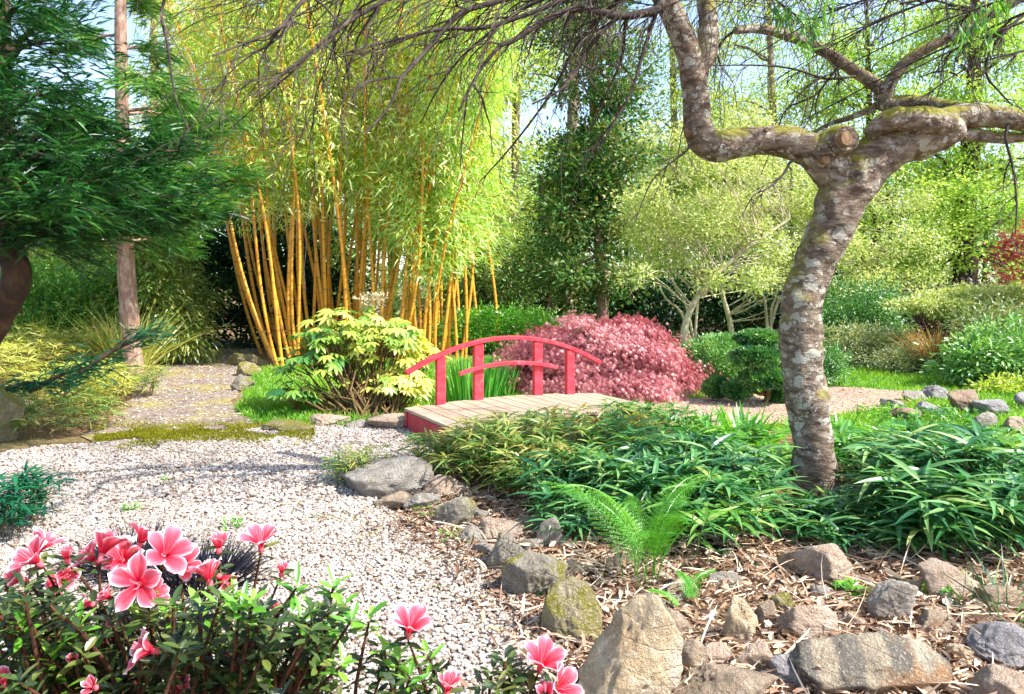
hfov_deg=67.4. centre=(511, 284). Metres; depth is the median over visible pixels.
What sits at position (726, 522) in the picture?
dwarf bamboo
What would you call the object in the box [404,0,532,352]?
bamboo
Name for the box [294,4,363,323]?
bamboo
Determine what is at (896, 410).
stone
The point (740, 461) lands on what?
dwarf bamboo
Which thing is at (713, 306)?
dark hedge
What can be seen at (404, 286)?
bamboo
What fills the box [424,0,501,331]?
bamboo
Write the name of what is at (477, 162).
bamboo
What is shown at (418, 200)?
bamboo
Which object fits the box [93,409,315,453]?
moss
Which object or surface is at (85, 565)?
black grass
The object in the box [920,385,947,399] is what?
stone
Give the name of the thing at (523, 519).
stone
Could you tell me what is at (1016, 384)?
yellow ground plant
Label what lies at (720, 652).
stone
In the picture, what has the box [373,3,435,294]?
bamboo
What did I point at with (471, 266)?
bamboo
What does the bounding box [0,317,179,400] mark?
juniper
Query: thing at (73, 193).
conifer
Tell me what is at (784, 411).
sandy path
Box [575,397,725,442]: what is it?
dwarf bamboo
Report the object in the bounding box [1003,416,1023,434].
stone
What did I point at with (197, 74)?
bamboo
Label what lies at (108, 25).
sky
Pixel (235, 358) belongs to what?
stone
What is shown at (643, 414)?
dwarf bamboo
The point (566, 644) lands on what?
path edge debris
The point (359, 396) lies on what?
fatsia shrub
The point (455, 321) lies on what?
bamboo
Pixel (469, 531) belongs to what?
stone
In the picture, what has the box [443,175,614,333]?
dark tree
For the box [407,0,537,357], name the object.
bamboo
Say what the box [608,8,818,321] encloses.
green tree
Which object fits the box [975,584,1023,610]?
stone
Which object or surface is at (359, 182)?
bamboo
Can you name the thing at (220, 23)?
bamboo
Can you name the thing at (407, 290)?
bamboo
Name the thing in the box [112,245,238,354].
leafy bamboo shrub
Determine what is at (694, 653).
stone
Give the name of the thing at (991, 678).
stone
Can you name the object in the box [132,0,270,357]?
bamboo
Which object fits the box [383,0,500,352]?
bamboo
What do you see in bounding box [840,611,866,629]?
boulder
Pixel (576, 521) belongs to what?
dwarf bamboo
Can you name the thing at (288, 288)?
bamboo
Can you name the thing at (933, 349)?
ornamental grass
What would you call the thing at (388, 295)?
bamboo
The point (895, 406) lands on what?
ground cover
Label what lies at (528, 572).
boulder
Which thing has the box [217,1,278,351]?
bamboo
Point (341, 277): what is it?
bamboo
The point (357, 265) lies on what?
bamboo
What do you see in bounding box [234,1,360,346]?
bamboo
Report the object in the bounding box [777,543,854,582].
stone
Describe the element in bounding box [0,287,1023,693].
ground
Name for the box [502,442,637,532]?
dwarf bamboo
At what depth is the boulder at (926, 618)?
3.29 m
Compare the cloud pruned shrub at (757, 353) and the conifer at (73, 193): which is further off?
the cloud pruned shrub at (757, 353)
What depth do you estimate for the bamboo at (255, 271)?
17.54 m
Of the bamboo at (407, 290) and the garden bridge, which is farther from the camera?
the bamboo at (407, 290)
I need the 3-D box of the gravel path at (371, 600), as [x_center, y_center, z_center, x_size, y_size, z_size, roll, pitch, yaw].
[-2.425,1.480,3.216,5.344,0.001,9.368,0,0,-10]
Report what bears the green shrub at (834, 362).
on the lawn at (774, 428)
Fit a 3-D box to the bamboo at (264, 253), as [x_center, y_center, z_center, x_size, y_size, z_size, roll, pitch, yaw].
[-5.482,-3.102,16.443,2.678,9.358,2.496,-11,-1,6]
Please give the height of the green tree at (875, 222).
11.180 m
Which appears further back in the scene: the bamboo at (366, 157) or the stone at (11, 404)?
the bamboo at (366, 157)
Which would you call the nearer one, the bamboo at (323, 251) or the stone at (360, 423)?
the stone at (360, 423)
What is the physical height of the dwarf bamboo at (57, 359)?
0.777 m
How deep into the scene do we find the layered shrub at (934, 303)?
13.62 m
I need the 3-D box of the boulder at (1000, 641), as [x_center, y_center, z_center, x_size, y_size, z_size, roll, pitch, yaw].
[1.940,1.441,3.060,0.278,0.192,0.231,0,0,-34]
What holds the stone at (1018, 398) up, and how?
on the lawn at (774, 428)
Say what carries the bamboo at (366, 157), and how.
on the lawn at (774, 428)
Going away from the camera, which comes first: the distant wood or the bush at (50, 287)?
the bush at (50, 287)
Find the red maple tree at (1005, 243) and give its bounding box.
[978,218,1023,288]
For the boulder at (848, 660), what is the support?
on the ground at (42, 437)
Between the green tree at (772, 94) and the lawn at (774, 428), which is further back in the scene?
the green tree at (772, 94)
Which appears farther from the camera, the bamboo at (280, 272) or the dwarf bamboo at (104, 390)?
the bamboo at (280, 272)
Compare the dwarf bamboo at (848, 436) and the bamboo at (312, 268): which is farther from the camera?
the bamboo at (312, 268)
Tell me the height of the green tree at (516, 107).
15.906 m
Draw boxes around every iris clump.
[433,353,514,401]
[484,365,523,395]
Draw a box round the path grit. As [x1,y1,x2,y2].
[92,348,904,440]
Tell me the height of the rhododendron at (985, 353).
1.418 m
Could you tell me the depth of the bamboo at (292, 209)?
14.08 m
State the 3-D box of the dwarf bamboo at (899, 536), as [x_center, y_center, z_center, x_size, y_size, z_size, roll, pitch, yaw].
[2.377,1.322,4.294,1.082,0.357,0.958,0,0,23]
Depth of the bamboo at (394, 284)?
14.35 m
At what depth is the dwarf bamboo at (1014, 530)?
4.29 m
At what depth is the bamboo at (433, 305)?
17.49 m
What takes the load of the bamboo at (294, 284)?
on the ground at (42, 437)
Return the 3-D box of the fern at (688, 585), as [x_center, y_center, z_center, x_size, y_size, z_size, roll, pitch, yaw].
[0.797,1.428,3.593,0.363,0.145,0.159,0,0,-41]
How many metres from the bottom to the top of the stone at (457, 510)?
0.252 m
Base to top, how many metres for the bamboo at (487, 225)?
7.423 m
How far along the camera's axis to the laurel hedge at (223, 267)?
18.34 m
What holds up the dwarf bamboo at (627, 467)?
on the ground at (42, 437)
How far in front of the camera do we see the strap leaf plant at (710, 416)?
6.92 m
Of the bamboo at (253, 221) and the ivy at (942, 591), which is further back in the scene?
the bamboo at (253, 221)
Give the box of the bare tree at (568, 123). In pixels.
[490,1,655,320]
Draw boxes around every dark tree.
[431,164,531,331]
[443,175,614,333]
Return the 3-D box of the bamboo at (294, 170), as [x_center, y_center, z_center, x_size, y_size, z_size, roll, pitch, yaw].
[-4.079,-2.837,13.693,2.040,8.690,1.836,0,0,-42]
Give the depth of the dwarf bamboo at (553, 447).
5.48 m
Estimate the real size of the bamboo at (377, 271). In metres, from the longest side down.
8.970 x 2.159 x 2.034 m
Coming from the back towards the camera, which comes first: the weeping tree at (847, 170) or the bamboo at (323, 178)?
the bamboo at (323, 178)
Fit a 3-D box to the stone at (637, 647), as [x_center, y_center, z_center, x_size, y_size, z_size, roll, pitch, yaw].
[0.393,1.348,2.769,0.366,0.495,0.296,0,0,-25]
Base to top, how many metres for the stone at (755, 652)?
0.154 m
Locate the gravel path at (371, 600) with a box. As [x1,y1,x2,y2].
[0,426,578,693]
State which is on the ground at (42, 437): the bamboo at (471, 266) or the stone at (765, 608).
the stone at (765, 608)
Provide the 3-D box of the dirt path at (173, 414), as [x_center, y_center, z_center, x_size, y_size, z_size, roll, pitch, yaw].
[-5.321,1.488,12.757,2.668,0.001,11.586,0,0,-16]
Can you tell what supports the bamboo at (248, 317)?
on the ground at (42, 437)
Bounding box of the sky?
[10,0,1023,286]
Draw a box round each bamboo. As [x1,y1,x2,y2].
[0,321,103,385]
[0,327,120,373]
[0,336,63,392]
[2,361,145,415]
[2,384,127,439]
[46,358,172,399]
[130,0,279,365]
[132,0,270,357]
[142,0,262,353]
[158,0,293,355]
[160,0,303,365]
[176,0,277,349]
[178,0,270,339]
[193,0,286,356]
[195,2,291,364]
[197,6,307,353]
[198,0,300,352]
[206,0,324,358]
[216,0,355,354]
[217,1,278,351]
[224,0,348,354]
[225,0,321,354]
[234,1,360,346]
[235,1,357,351]
[241,1,368,355]
[251,1,341,356]
[252,0,367,352]
[253,0,346,355]
[261,1,355,360]
[262,0,362,351]
[262,0,367,338]
[282,0,397,359]
[290,9,361,327]
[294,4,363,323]
[294,38,393,327]
[297,0,371,348]
[302,0,430,319]
[304,0,394,331]
[305,0,383,323]
[306,0,415,351]
[308,0,393,296]
[317,0,417,330]
[324,6,392,317]
[331,37,404,342]
[336,0,459,348]
[336,17,387,327]
[337,4,424,308]
[340,1,441,355]
[343,8,431,312]
[347,0,491,360]
[350,0,438,358]
[350,0,460,359]
[352,2,494,358]
[353,0,484,342]
[362,0,493,359]
[364,5,527,329]
[367,0,482,356]
[372,67,481,356]
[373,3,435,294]
[375,0,503,360]
[377,21,505,347]
[381,36,510,347]
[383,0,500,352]
[389,1,541,361]
[392,4,442,342]
[392,12,532,350]
[394,414,538,484]
[395,4,542,354]
[399,25,515,339]
[401,1,522,357]
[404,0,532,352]
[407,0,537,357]
[415,52,535,351]
[417,0,502,349]
[418,30,524,358]
[419,0,523,358]
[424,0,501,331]
[425,53,536,356]
[428,424,561,490]
[439,407,603,482]
[439,409,624,502]
[442,3,523,349]
[468,3,537,338]
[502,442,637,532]
[514,397,678,454]
[518,411,727,501]
[520,487,612,545]
[570,447,784,549]
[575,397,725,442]
[594,427,801,527]
[596,462,797,554]
[625,445,812,526]
[646,413,796,482]
[738,484,916,562]
[780,416,941,484]
[783,482,917,549]
[825,418,1023,552]
[832,412,1023,487]
[834,451,1023,563]
[841,483,1023,560]
[847,466,1023,552]
[947,464,1023,552]
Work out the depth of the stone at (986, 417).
7.80 m
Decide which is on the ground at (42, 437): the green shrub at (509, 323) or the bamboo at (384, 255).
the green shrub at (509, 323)
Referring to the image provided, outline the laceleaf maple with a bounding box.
[486,309,727,403]
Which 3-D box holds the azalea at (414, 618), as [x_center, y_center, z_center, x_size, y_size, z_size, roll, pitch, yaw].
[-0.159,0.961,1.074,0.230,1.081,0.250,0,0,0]
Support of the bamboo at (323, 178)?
on the ground at (42, 437)
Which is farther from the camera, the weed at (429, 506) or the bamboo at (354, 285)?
the bamboo at (354, 285)
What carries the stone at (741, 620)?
on the ground at (42, 437)
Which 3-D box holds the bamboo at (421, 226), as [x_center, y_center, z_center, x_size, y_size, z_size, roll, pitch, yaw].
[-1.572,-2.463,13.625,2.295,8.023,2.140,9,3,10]
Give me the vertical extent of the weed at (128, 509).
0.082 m
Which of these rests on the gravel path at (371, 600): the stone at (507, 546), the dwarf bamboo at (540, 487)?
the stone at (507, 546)
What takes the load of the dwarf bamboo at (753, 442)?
on the ground at (42, 437)
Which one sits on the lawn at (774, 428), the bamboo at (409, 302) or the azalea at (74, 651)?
the bamboo at (409, 302)
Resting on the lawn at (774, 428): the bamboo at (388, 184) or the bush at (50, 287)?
the bamboo at (388, 184)
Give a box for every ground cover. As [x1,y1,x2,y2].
[854,402,937,421]
[896,405,979,424]
[967,424,1023,443]
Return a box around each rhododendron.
[913,309,1023,387]
[940,278,1023,352]
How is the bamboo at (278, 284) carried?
on the ground at (42, 437)
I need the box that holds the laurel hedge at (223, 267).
[71,186,399,349]
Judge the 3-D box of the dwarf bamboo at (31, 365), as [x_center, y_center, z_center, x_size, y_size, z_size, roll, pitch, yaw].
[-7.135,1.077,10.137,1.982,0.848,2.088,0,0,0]
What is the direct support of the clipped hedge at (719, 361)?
on the lawn at (774, 428)
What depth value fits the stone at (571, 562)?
3.89 m
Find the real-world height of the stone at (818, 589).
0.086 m
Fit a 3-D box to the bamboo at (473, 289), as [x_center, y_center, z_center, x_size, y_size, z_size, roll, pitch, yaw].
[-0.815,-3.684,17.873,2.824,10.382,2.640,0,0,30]
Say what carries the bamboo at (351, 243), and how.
on the ground at (42, 437)
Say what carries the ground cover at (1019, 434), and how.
on the lawn at (774, 428)
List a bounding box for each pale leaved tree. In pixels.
[602,112,807,357]
[700,95,962,333]
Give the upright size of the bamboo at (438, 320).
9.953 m
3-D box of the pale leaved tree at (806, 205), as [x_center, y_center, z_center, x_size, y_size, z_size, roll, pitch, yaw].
[7.127,-1.246,17.185,6.424,5.511,4.516,0,0,0]
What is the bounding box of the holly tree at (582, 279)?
[506,0,683,323]
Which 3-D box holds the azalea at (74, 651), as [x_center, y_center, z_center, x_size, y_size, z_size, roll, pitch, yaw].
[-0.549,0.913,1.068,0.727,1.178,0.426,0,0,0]
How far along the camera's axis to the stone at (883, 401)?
9.30 m
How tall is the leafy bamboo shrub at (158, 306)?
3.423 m
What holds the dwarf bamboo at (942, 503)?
on the ground at (42, 437)
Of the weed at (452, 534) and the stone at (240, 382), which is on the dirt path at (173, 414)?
the stone at (240, 382)
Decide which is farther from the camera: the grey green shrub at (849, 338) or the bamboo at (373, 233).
the bamboo at (373, 233)
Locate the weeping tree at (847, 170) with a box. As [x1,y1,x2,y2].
[81,0,1023,498]
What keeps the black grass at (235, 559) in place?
on the gravel path at (371, 600)
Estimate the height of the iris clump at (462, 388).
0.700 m
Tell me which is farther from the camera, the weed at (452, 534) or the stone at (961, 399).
the stone at (961, 399)
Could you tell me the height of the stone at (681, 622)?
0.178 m
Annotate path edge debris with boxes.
[345,491,680,693]
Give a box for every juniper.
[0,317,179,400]
[0,460,78,542]
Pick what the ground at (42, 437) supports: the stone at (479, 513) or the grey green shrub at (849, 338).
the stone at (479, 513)
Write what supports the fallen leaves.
on the ground at (42, 437)
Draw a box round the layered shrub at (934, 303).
[876,276,1023,341]
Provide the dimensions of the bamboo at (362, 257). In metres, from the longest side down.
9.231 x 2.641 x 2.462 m
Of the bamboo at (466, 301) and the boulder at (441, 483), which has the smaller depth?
the boulder at (441, 483)
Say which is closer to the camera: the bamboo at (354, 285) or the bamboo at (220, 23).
the bamboo at (220, 23)
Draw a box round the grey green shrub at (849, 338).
[823,315,947,368]
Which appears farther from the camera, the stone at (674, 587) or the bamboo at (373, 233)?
the bamboo at (373, 233)
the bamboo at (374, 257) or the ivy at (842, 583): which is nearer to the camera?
the ivy at (842, 583)
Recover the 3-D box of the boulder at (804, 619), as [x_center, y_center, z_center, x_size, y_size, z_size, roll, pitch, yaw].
[1.250,1.443,3.266,0.270,0.185,0.148,0,0,0]
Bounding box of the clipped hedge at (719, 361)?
[681,331,747,379]
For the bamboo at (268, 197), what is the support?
on the ground at (42, 437)
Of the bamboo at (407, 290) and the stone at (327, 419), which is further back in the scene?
the bamboo at (407, 290)
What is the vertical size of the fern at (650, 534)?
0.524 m
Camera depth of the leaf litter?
3.81 m
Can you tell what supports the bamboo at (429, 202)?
on the ground at (42, 437)
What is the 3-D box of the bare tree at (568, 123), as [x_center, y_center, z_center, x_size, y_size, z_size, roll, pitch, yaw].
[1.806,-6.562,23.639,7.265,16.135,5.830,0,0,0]
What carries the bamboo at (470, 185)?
on the lawn at (774, 428)
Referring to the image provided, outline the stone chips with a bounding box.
[450,473,1022,693]
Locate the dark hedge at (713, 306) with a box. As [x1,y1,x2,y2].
[569,247,860,341]
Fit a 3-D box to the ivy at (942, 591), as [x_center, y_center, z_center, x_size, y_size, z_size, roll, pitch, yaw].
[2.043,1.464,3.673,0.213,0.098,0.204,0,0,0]
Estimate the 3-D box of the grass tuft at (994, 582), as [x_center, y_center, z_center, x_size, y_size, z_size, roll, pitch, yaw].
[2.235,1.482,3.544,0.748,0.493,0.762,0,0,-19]
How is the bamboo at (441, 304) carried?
on the ground at (42, 437)
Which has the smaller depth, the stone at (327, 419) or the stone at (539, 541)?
the stone at (539, 541)
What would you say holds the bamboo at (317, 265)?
on the ground at (42, 437)
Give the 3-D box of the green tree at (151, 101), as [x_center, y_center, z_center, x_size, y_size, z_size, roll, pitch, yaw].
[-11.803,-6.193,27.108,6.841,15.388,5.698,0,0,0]
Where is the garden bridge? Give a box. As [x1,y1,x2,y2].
[404,335,667,445]
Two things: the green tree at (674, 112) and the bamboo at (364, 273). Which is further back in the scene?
the green tree at (674, 112)
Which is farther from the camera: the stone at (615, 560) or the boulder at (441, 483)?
the boulder at (441, 483)
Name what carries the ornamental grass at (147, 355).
on the ground at (42, 437)
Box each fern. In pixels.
[542,474,761,592]
[646,569,714,605]
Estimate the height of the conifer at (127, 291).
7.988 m
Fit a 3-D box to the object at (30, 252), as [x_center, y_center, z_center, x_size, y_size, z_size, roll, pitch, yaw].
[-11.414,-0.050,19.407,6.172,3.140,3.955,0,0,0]
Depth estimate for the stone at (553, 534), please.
4.33 m
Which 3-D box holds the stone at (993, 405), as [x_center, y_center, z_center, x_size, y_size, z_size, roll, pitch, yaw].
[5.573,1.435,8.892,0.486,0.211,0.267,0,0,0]
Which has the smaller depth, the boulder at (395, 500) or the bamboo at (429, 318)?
the boulder at (395, 500)
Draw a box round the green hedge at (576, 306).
[400,269,648,329]
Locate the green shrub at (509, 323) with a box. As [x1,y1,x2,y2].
[418,297,571,353]
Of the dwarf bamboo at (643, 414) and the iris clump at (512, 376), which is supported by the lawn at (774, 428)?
the iris clump at (512, 376)
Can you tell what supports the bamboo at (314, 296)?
on the ground at (42, 437)
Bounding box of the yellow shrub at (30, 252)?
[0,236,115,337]
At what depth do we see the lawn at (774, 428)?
9.68 m
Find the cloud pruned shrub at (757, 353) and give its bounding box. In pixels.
[699,327,784,403]
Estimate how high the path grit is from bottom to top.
0.034 m
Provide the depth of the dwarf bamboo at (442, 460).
5.61 m
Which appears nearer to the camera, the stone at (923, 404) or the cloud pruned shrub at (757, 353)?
the stone at (923, 404)
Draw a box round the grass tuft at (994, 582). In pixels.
[892,545,1023,626]
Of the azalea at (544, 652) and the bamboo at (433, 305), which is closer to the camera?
the azalea at (544, 652)
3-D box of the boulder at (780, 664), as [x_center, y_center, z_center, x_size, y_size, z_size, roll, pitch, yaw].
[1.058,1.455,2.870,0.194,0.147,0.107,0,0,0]
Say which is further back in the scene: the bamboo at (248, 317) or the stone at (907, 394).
the bamboo at (248, 317)
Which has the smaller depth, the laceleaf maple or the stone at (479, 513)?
the stone at (479, 513)
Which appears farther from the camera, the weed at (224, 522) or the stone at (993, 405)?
the stone at (993, 405)
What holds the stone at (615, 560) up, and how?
on the ground at (42, 437)
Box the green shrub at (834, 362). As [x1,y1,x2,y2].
[823,342,868,387]
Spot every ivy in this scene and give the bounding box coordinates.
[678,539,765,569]
[830,576,872,599]
[921,578,956,595]
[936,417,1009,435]
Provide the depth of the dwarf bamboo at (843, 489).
4.72 m
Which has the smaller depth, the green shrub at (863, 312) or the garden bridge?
the garden bridge
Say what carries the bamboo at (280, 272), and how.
on the ground at (42, 437)
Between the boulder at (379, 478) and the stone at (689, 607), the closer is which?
the stone at (689, 607)
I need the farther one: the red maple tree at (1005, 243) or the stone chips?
the red maple tree at (1005, 243)
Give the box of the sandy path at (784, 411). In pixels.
[655,386,912,425]
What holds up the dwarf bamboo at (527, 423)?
on the ground at (42, 437)
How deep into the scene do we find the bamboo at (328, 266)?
16.03 m
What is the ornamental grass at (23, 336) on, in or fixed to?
on the ground at (42, 437)
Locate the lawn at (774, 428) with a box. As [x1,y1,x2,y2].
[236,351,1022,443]
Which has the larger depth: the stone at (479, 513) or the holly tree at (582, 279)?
the holly tree at (582, 279)
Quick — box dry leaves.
[0,434,574,688]
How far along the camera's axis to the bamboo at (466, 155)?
13.81 m
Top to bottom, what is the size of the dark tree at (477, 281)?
5.708 m
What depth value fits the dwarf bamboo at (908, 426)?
5.40 m
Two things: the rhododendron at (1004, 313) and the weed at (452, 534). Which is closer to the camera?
the weed at (452, 534)
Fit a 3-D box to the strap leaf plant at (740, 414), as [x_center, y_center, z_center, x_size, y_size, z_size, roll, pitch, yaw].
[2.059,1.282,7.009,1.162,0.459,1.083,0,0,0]
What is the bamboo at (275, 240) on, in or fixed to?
on the ground at (42, 437)
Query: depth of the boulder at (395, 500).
5.10 m
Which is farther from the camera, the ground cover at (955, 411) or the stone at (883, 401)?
the stone at (883, 401)
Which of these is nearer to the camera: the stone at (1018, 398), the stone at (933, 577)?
the stone at (933, 577)
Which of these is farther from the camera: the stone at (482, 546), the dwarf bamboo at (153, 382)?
the dwarf bamboo at (153, 382)
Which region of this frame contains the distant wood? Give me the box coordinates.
[20,99,1023,327]
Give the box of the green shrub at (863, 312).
[822,272,928,347]
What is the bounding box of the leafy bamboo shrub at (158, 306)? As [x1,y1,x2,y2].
[75,233,229,367]
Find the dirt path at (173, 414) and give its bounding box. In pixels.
[81,347,276,442]
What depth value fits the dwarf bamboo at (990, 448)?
4.71 m
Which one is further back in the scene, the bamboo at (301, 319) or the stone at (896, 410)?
the bamboo at (301, 319)
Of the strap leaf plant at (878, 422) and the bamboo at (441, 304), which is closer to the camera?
the strap leaf plant at (878, 422)
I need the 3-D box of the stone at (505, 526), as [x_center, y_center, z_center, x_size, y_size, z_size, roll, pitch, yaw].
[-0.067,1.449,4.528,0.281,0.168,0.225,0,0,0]
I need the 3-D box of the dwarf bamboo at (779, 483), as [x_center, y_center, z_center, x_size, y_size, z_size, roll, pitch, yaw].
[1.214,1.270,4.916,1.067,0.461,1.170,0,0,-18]
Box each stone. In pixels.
[0,387,24,441]
[227,353,267,365]
[230,374,254,391]
[236,361,261,375]
[261,419,310,430]
[309,414,350,426]
[343,419,372,428]
[367,413,406,428]
[403,493,441,510]
[431,496,476,528]
[451,485,470,497]
[458,524,486,544]
[472,542,493,554]
[474,509,488,516]
[477,517,524,543]
[487,532,524,570]
[513,515,543,532]
[521,538,544,549]
[536,517,564,550]
[541,576,601,649]
[565,559,590,579]
[577,594,682,693]
[606,552,633,572]
[663,580,685,598]
[666,607,691,640]
[673,601,703,616]
[681,638,707,674]
[705,642,735,665]
[708,571,741,590]
[722,595,760,645]
[736,639,772,671]
[755,599,777,625]
[766,592,794,612]
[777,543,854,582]
[808,585,835,602]
[879,398,905,407]
[888,407,921,420]
[902,390,925,401]
[914,401,940,413]
[917,557,979,604]
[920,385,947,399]
[947,389,978,411]
[966,664,1023,693]
[972,399,1008,414]
[974,412,997,428]
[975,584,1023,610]
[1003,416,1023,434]
[1013,392,1023,407]
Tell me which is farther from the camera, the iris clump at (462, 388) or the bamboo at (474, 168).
the bamboo at (474, 168)
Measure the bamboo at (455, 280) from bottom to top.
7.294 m
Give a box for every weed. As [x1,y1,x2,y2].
[120,500,141,511]
[220,515,247,531]
[408,504,441,516]
[439,528,477,543]
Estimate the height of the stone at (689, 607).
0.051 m
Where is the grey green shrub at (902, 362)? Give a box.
[853,333,966,374]
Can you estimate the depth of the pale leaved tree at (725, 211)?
14.34 m
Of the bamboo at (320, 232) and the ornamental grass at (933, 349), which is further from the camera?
the bamboo at (320, 232)
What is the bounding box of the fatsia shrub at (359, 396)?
[265,291,452,418]
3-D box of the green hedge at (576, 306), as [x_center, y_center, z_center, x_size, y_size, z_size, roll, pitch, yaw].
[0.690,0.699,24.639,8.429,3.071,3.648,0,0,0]
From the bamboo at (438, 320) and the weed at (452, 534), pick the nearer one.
the weed at (452, 534)
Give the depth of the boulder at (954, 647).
3.03 m
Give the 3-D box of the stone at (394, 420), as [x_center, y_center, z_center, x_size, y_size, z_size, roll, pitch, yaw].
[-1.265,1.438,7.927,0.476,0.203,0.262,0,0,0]
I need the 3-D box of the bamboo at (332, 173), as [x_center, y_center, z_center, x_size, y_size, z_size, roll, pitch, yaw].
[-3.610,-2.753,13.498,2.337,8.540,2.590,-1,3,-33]
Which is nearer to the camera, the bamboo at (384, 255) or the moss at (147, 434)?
the moss at (147, 434)
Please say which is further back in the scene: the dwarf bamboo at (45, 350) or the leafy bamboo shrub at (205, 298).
the leafy bamboo shrub at (205, 298)
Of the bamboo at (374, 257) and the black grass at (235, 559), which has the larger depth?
the bamboo at (374, 257)
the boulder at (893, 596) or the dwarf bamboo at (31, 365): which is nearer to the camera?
the boulder at (893, 596)
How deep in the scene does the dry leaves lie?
4.78 m
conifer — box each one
[0,0,260,344]
[22,0,277,375]
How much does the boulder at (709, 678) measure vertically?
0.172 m
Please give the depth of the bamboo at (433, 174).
13.72 m
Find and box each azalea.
[0,521,366,693]
[337,601,462,693]
[466,634,584,693]
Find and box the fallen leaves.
[88,347,922,443]
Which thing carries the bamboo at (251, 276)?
on the ground at (42, 437)
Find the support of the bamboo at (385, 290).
on the ground at (42, 437)
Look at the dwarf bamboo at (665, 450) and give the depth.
5.45 m
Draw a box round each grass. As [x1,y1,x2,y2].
[0,302,105,372]
[43,509,209,591]
[50,297,215,371]
[105,529,276,609]
[883,323,962,372]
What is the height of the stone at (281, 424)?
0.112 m
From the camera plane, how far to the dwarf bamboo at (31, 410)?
7.84 m
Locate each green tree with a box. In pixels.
[87,0,248,192]
[474,0,589,270]
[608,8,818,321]
[646,0,904,323]
[767,3,960,288]
[853,0,1023,327]
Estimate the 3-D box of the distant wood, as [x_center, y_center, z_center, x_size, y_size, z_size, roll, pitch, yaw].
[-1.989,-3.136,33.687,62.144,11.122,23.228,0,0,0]
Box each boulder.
[339,456,433,498]
[373,491,412,509]
[423,474,473,497]
[501,550,567,596]
[674,662,778,693]
[768,653,807,692]
[770,604,837,640]
[788,631,953,693]
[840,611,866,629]
[866,579,917,625]
[912,609,955,636]
[944,643,981,666]
[966,621,1023,669]
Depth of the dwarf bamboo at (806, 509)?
4.41 m
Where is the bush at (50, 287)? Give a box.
[0,247,173,368]
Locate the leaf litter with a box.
[411,462,1023,693]
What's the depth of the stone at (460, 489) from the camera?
5.36 m
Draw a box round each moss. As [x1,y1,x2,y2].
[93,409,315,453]
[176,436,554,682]
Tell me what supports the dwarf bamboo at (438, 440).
on the ground at (42, 437)
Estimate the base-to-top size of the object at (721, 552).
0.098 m
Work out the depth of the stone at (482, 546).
4.20 m
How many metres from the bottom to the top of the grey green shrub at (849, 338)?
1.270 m
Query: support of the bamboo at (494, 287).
on the ground at (42, 437)
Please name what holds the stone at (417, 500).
on the ground at (42, 437)
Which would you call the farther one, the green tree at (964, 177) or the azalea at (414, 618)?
the green tree at (964, 177)
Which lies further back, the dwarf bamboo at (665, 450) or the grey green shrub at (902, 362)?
the grey green shrub at (902, 362)
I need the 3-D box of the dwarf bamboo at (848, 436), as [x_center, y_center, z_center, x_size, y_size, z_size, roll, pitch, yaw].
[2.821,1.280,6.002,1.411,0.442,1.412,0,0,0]
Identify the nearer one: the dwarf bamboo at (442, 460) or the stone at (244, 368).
the dwarf bamboo at (442, 460)
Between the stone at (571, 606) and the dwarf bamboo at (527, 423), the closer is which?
the stone at (571, 606)
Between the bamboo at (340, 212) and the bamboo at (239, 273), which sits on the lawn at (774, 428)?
the bamboo at (340, 212)
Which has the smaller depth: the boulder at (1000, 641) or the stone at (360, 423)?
the boulder at (1000, 641)
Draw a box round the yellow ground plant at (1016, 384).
[964,367,1023,394]
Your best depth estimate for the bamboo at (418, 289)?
14.23 m
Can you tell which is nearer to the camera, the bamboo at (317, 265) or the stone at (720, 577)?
the stone at (720, 577)
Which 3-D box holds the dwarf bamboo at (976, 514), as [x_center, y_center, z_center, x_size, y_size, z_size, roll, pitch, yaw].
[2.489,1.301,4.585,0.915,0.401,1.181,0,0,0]
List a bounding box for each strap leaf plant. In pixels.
[683,400,791,449]
[684,404,728,431]
[779,412,887,447]
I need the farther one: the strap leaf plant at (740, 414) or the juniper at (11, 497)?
the strap leaf plant at (740, 414)
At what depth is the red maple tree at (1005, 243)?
13.17 m

